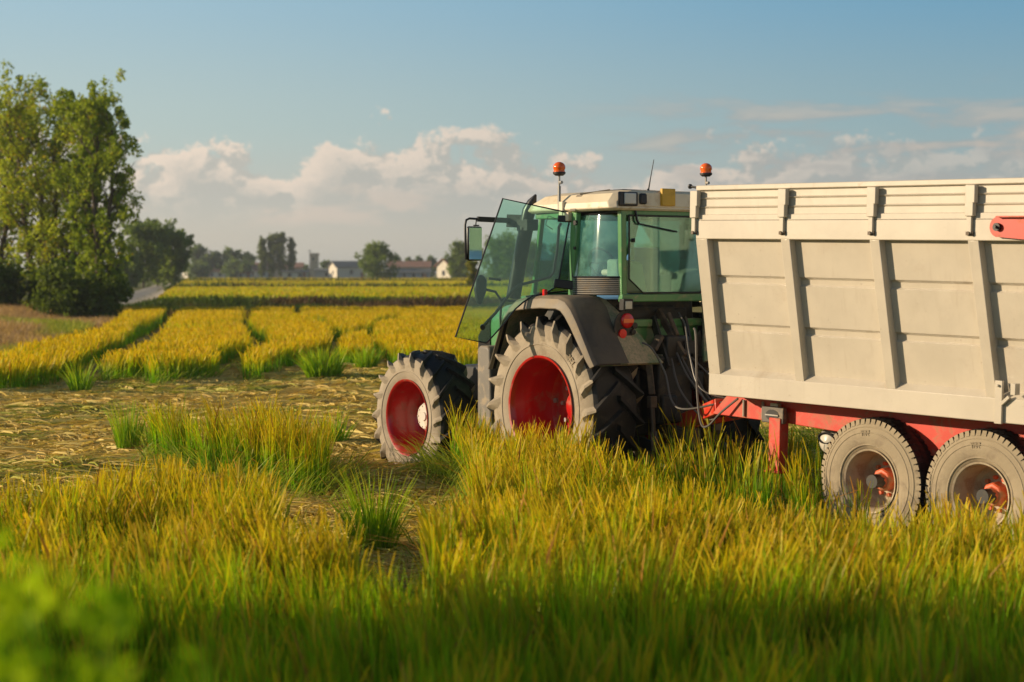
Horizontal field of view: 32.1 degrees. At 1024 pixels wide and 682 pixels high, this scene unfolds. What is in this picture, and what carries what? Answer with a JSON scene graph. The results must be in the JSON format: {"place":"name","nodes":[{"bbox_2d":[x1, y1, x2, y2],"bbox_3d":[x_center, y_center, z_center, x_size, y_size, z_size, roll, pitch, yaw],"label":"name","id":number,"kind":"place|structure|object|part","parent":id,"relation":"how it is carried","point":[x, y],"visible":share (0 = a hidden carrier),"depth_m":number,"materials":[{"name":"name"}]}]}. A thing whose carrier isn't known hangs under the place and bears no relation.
{"place":"outdoors","nodes":[
{"label":"outdoors","id":0,"kind":"place"},
{"bbox_2d":[0,302,131,352],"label":"verge grass","id":1,"kind":"structure","parent":0,"point":[21,322],"depth_m":69.50,"materials":[{"name":"green plant"}]},
{"bbox_2d":[118,283,177,304],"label":"gravel path","id":2,"kind":"structure","parent":0,"point":[148,292],"depth_m":184.31,"materials":[{"name":"grey gravel"}]},
{"bbox_2d":[310,253,318,277],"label":"tower","id":3,"kind":"structure","parent":0,"point":[314,260],"depth_m":588.21,"materials":[{"name":"brick"}]},
{"bbox_2d":[18,273,725,592],"bbox_3d":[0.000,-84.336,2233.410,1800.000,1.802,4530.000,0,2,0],"label":"ground","id":4,"kind":"structure","parent":0,"point":[696,309],"depth_m":116.09,"materials":[{"name":"soil"}]},
{"bbox_2d":[0,256,41,307],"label":"bush","id":5,"kind":"object","parent":4,"relation":"on","point":[12,289],"visible":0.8,"depth_m":90.05,"materials":[{"name":"green plant"}]},
{"bbox_2d":[0,94,67,267],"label":"poplar tree","id":6,"kind":"object","parent":4,"relation":"on","point":[5,240],"visible":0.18,"depth_m":102.85,"materials":[{"name":"green plant"}]},
{"bbox_2d":[0,59,144,303],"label":"poplar tree","id":7,"kind":"object","parent":4,"relation":"on","point":[48,244],"visible":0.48,"depth_m":94.50,"materials":[{"name":"green plant"}]},
{"bbox_2d":[19,258,132,317],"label":"bush","id":8,"kind":"object","parent":4,"relation":"on","point":[74,295],"visible":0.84,"depth_m":85.80,"materials":[{"name":"green plant"}]},
{"bbox_2d":[25,253,129,306],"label":"bush","id":9,"kind":"object","parent":4,"relation":"on","point":[69,265],"visible":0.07,"depth_m":90.67,"materials":[{"name":"green plant"}]},
{"bbox_2d":[53,357,105,390],"bbox_3d":[-8.455,0.729,35.084,1.196,0.872,1.080,0,2,-12],"label":"rice clump","id":10,"kind":"object","parent":4,"relation":"on","point":[79,384],"visible":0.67,"depth_m":35.01,"materials":[{"name":"green plant"}]},
{"bbox_2d":[43,80,143,314],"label":"poplar tree","id":11,"kind":"object","parent":4,"relation":"on","point":[89,120],"visible":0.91,"depth_m":87.66,"materials":[{"name":"green plant"}]},
{"bbox_2d":[0,528,214,681],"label":"weed plant","id":12,"kind":"object","parent":4,"relation":"on","point":[121,614],"visible":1,"depth_m":2.56,"materials":[{"name":"green plant"}]},
{"bbox_2d":[103,396,152,450],"bbox_3d":[-5.061,1.175,23.482,0.678,0.891,0.642,2,3,45],"label":"rice clump","id":13,"kind":"object","parent":4,"relation":"on","point":[126,428],"visible":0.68,"depth_m":23.37,"materials":[{"name":"green plant"}]},
{"bbox_2d":[114,253,143,287],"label":"tree","id":14,"kind":"object","parent":4,"relation":"on","point":[133,270],"visible":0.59,"depth_m":233.91,"materials":[{"name":"green plant"}]},
{"bbox_2d":[116,217,177,287],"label":"tree","id":15,"kind":"object","parent":4,"relation":"on","point":[151,242],"visible":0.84,"depth_m":238.47,"materials":[{"name":"green plant"}]},
{"bbox_2d":[146,261,164,286],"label":"tree","id":16,"kind":"object","parent":4,"relation":"on","point":[154,279],"visible":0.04,"depth_m":254.49,"materials":[{"name":"green plant"}]},
{"bbox_2d":[158,225,194,285],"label":"tree","id":17,"kind":"object","parent":4,"relation":"on","point":[176,261],"visible":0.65,"depth_m":243.97,"materials":[{"name":"green plant"}]},
{"bbox_2d":[185,260,212,277],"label":"tree","id":18,"kind":"object","parent":4,"relation":"on","point":[197,269],"visible":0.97,"depth_m":517.90,"materials":[{"name":"green plant"}]},
{"bbox_2d":[188,243,212,265],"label":"tree","id":19,"kind":"object","parent":4,"relation":"on","point":[198,251],"visible":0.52,"depth_m":558.32,"materials":[{"name":"green plant"}]},
{"bbox_2d":[202,250,226,268],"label":"tree","id":20,"kind":"object","parent":4,"relation":"on","point":[213,257],"visible":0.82,"depth_m":557.98,"materials":[{"name":"green plant"}]},
{"bbox_2d":[210,266,229,277],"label":"house","id":21,"kind":"structure","parent":4,"relation":"on","point":[215,273],"depth_m":556.71,"materials":[{"name":"ceramic"}]},
{"bbox_2d":[216,246,242,267],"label":"tree","id":22,"kind":"object","parent":4,"relation":"on","point":[228,253],"visible":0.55,"depth_m":557.99,"materials":[{"name":"green plant"}]},
{"bbox_2d":[220,258,254,277],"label":"tree","id":23,"kind":"object","parent":4,"relation":"on","point":[236,267],"visible":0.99,"depth_m":537.86,"materials":[{"name":"green plant"}]},
{"bbox_2d":[232,272,253,277],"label":"shed","id":24,"kind":"structure","parent":4,"relation":"on","point":[246,275],"depth_m":538.09,"materials":[{"name":"ceramic"}]},
{"bbox_2d":[237,251,256,271],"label":"tree","id":25,"kind":"object","parent":4,"relation":"on","point":[248,256],"visible":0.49,"depth_m":557.97,"materials":[{"name":"green plant"}]},
{"bbox_2d":[0,305,504,387],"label":"rice rows","id":26,"kind":"object","parent":4,"relation":"on","point":[191,338],"visible":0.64,"depth_m":48.63,"materials":[{"name":"yellow plant"}]},
{"bbox_2d":[250,265,270,277],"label":"house","id":27,"kind":"structure","parent":4,"relation":"on","point":[254,270],"depth_m":557.73,"materials":[{"name":"ceramic"}]},
{"bbox_2d":[256,235,268,277],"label":"columnar poplar","id":28,"kind":"object","parent":4,"relation":"on","point":[262,252],"visible":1,"depth_m":518.93,"materials":[{"name":"green plant"}]},
{"bbox_2d":[265,233,276,277],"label":"columnar poplar","id":29,"kind":"object","parent":4,"relation":"on","point":[271,260],"visible":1,"depth_m":518.79,"materials":[{"name":"green plant"}]},
{"bbox_2d":[254,263,304,277],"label":"house","id":30,"kind":"structure","parent":4,"relation":"on","point":[299,266],"depth_m":595.96,"materials":[{"name":"ceramic"}]},
{"bbox_2d":[274,232,288,277],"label":"columnar poplar","id":31,"kind":"object","parent":4,"relation":"on","point":[281,239],"visible":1,"depth_m":518.88,"materials":[{"name":"green plant"}]},
{"bbox_2d":[286,237,297,269],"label":"columnar poplar","id":32,"kind":"object","parent":4,"relation":"on","point":[292,255],"visible":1,"depth_m":518.89,"materials":[{"name":"green plant"}]},
{"bbox_2d":[280,270,308,277],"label":"shed","id":33,"kind":"structure","parent":4,"relation":"on","point":[294,273],"depth_m":517.65,"materials":[{"name":"ceramic"}]},
{"bbox_2d":[303,264,308,276],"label":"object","id":34,"kind":"object","parent":4,"relation":"on","point":[306,267],"visible":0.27,"depth_m":608.42,"materials":[{"name":"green plant"}]},
{"bbox_2d":[314,268,328,277],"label":"shed","id":35,"kind":"structure","parent":4,"relation":"on","point":[321,272],"depth_m":567.11,"materials":[{"name":"ceramic"}]},
{"bbox_2d":[288,344,357,377],"bbox_3d":[-4.261,0.521,39.635,1.625,0.936,1.509,-2,3,-36],"label":"rice clump","id":36,"kind":"object","parent":4,"relation":"on","point":[313,366],"visible":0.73,"depth_m":39.39,"materials":[{"name":"green plant"}]},
{"bbox_2d":[319,259,330,267],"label":"tree","id":37,"kind":"object","parent":4,"relation":"on","point":[324,264],"visible":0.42,"depth_m":598.46,"materials":[{"name":"green plant"}]},
{"bbox_2d":[302,405,362,441],"bbox_3d":[-2.482,1.228,24.670,0.777,0.742,0.783,-1,3,-28],"label":"rice clump","id":38,"kind":"object","parent":4,"relation":"on","point":[342,436],"visible":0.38,"depth_m":24.58,"materials":[{"name":"green plant"}]},
{"bbox_2d":[120,276,546,318],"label":"bank weeds","id":39,"kind":"object","parent":4,"relation":"on","point":[175,303],"visible":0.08,"depth_m":114.78,"materials":[{"name":"green plant"}]},
{"bbox_2d":[327,261,365,277],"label":"barn","id":40,"kind":"structure","parent":4,"relation":"on","point":[346,269],"depth_m":556.53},
{"bbox_2d":[158,277,545,301],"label":"rice","id":41,"kind":"object","parent":4,"relation":"on","point":[343,291],"visible":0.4,"depth_m":160.63,"materials":[{"name":"yellow plant"}]},
{"bbox_2d":[339,345,384,367],"bbox_3d":[-3.594,0.438,43.874,1.187,0.824,1.292,1,2,19],"label":"rice clump","id":42,"kind":"object","parent":4,"relation":"on","point":[363,362],"visible":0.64,"depth_m":43.73,"materials":[{"name":"green plant"}]},
{"bbox_2d":[306,462,434,552],"bbox_3d":[-1.228,1.505,15.423,1.177,0.923,0.979,0,2,0],"label":"rice clump","id":43,"kind":"object","parent":4,"relation":"on","point":[377,523],"visible":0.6,"depth_m":15.39,"materials":[{"name":"green plant"}]},
{"bbox_2d":[353,240,399,278],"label":"tree","id":44,"kind":"object","parent":4,"relation":"on","point":[375,256],"visible":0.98,"depth_m":378.46,"materials":[{"name":"green plant"}]},
{"bbox_2d":[387,269,431,277],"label":"shed","id":45,"kind":"structure","parent":4,"relation":"on","point":[413,273],"depth_m":517.72,"materials":[{"name":"metal"}]},
{"bbox_2d":[387,261,431,268],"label":"roof","id":46,"kind":"structure","parent":45,"relation":"attached to","point":[414,264],"depth_m":556.78,"materials":[{"name":"ceramic"}]},
{"bbox_2d":[0,337,821,623],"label":"leaning stalks","id":47,"kind":"object","parent":4,"relation":"on","point":[425,459],"visible":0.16,"depth_m":20.36,"materials":[{"name":"plant"}]},
{"bbox_2d":[413,255,422,260],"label":"tree","id":48,"kind":"object","parent":4,"relation":"on","point":[418,258],"visible":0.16,"depth_m":598.42,"materials":[{"name":"green plant"}]},
{"bbox_2d":[426,255,436,276],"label":"tree","id":49,"kind":"object","parent":4,"relation":"on","point":[431,258],"visible":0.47,"depth_m":598.60,"materials":[{"name":"green plant"}]},
{"bbox_2d":[434,258,467,277],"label":"house","id":50,"kind":"structure","parent":4,"relation":"on","point":[441,264],"depth_m":428.11,"materials":[{"name":"white paint"}]},
{"bbox_2d":[0,341,906,622],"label":"flattened straw","id":51,"kind":"object","parent":4,"relation":"on","point":[50,425],"visible":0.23,"depth_m":27.30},
{"bbox_2d":[443,240,469,277],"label":"tree","id":52,"kind":"object","parent":4,"relation":"on","point":[457,268],"visible":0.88,"depth_m":418.67,"materials":[{"name":"green plant"}]},
{"bbox_2d":[465,260,479,285],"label":"tree","id":53,"kind":"object","parent":4,"relation":"on","point":[471,267],"visible":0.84,"depth_m":199.44,"materials":[{"name":"green plant"}]},
{"bbox_2d":[478,228,533,278],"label":"tree","id":54,"kind":"object","parent":4,"relation":"on","point":[501,250],"visible":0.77,"depth_m":327.64,"materials":[{"name":"green plant"}]},
{"bbox_2d":[0,384,1023,681],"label":"standing rice","id":55,"kind":"object","parent":4,"relation":"on","point":[676,570],"visible":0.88,"depth_m":10.40,"materials":[{"name":"green plant"}]},
{"bbox_2d":[525,239,553,278],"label":"tree","id":56,"kind":"object","parent":4,"relation":"on","point":[543,272],"visible":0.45,"depth_m":338.06,"materials":[{"name":"green plant"}]},
{"bbox_2d":[540,236,564,275],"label":"tree","id":57,"kind":"object","parent":4,"relation":"on","point":[552,250],"visible":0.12,"depth_m":337.83,"materials":[{"name":"green plant"}]},
{"bbox_2d":[372,160,763,476],"bbox_3d":[0.339,-0.134,21.220,3.287,3.885,4.870,-2,3,-36],"label":"tractor","id":58,"kind":"object","parent":4,"relation":"on","point":[587,320],"visible":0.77,"depth_m":19.90,"materials":[{"name":"metal"}]},
{"bbox_3d":[0.044,-0.780,19.863,1.377,1.617,0.147,0,2,-5],"label":"door","id":59,"kind":"part","parent":58,"relation":"part of","materials":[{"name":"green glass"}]},
{"bbox_3d":[0.916,-1.050,19.613,0.715,0.707,0.212,2,3,43],"label":"corner window","id":60,"kind":"part","parent":58,"relation":"part of","materials":[{"name":"black glass"}]},
{"bbox_3d":[1.692,-0.995,21.188,1.048,0.920,0.065,2,3,44],"label":"right door","id":61,"kind":"part","parent":58,"relation":"part of","materials":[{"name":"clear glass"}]},
{"bbox_3d":[1.791,-0.988,19.732,1.262,0.928,0.067,-2,3,-36],"label":"rear window","id":62,"kind":"part","parent":58,"relation":"part of","materials":[{"name":"black glass"}]},
{"bbox_2d":[635,241,653,246],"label":"tree","id":63,"kind":"object","parent":4,"relation":"on","point":[647,245],"visible":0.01,"depth_m":337.89,"materials":[{"name":"green plant"}]},
{"bbox_2d":[642,177,1023,539],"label":"trailer","id":64,"kind":"object","parent":4,"relation":"on","point":[874,330],"visible":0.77,"depth_m":16.48,"materials":[{"name":"paint"}]},
{"bbox_2d":[0,0,1023,272],"label":"sky","id":65,"kind":"structure","parent":0,"point":[337,127],"materials":[{"name":"blue"}]}
]}

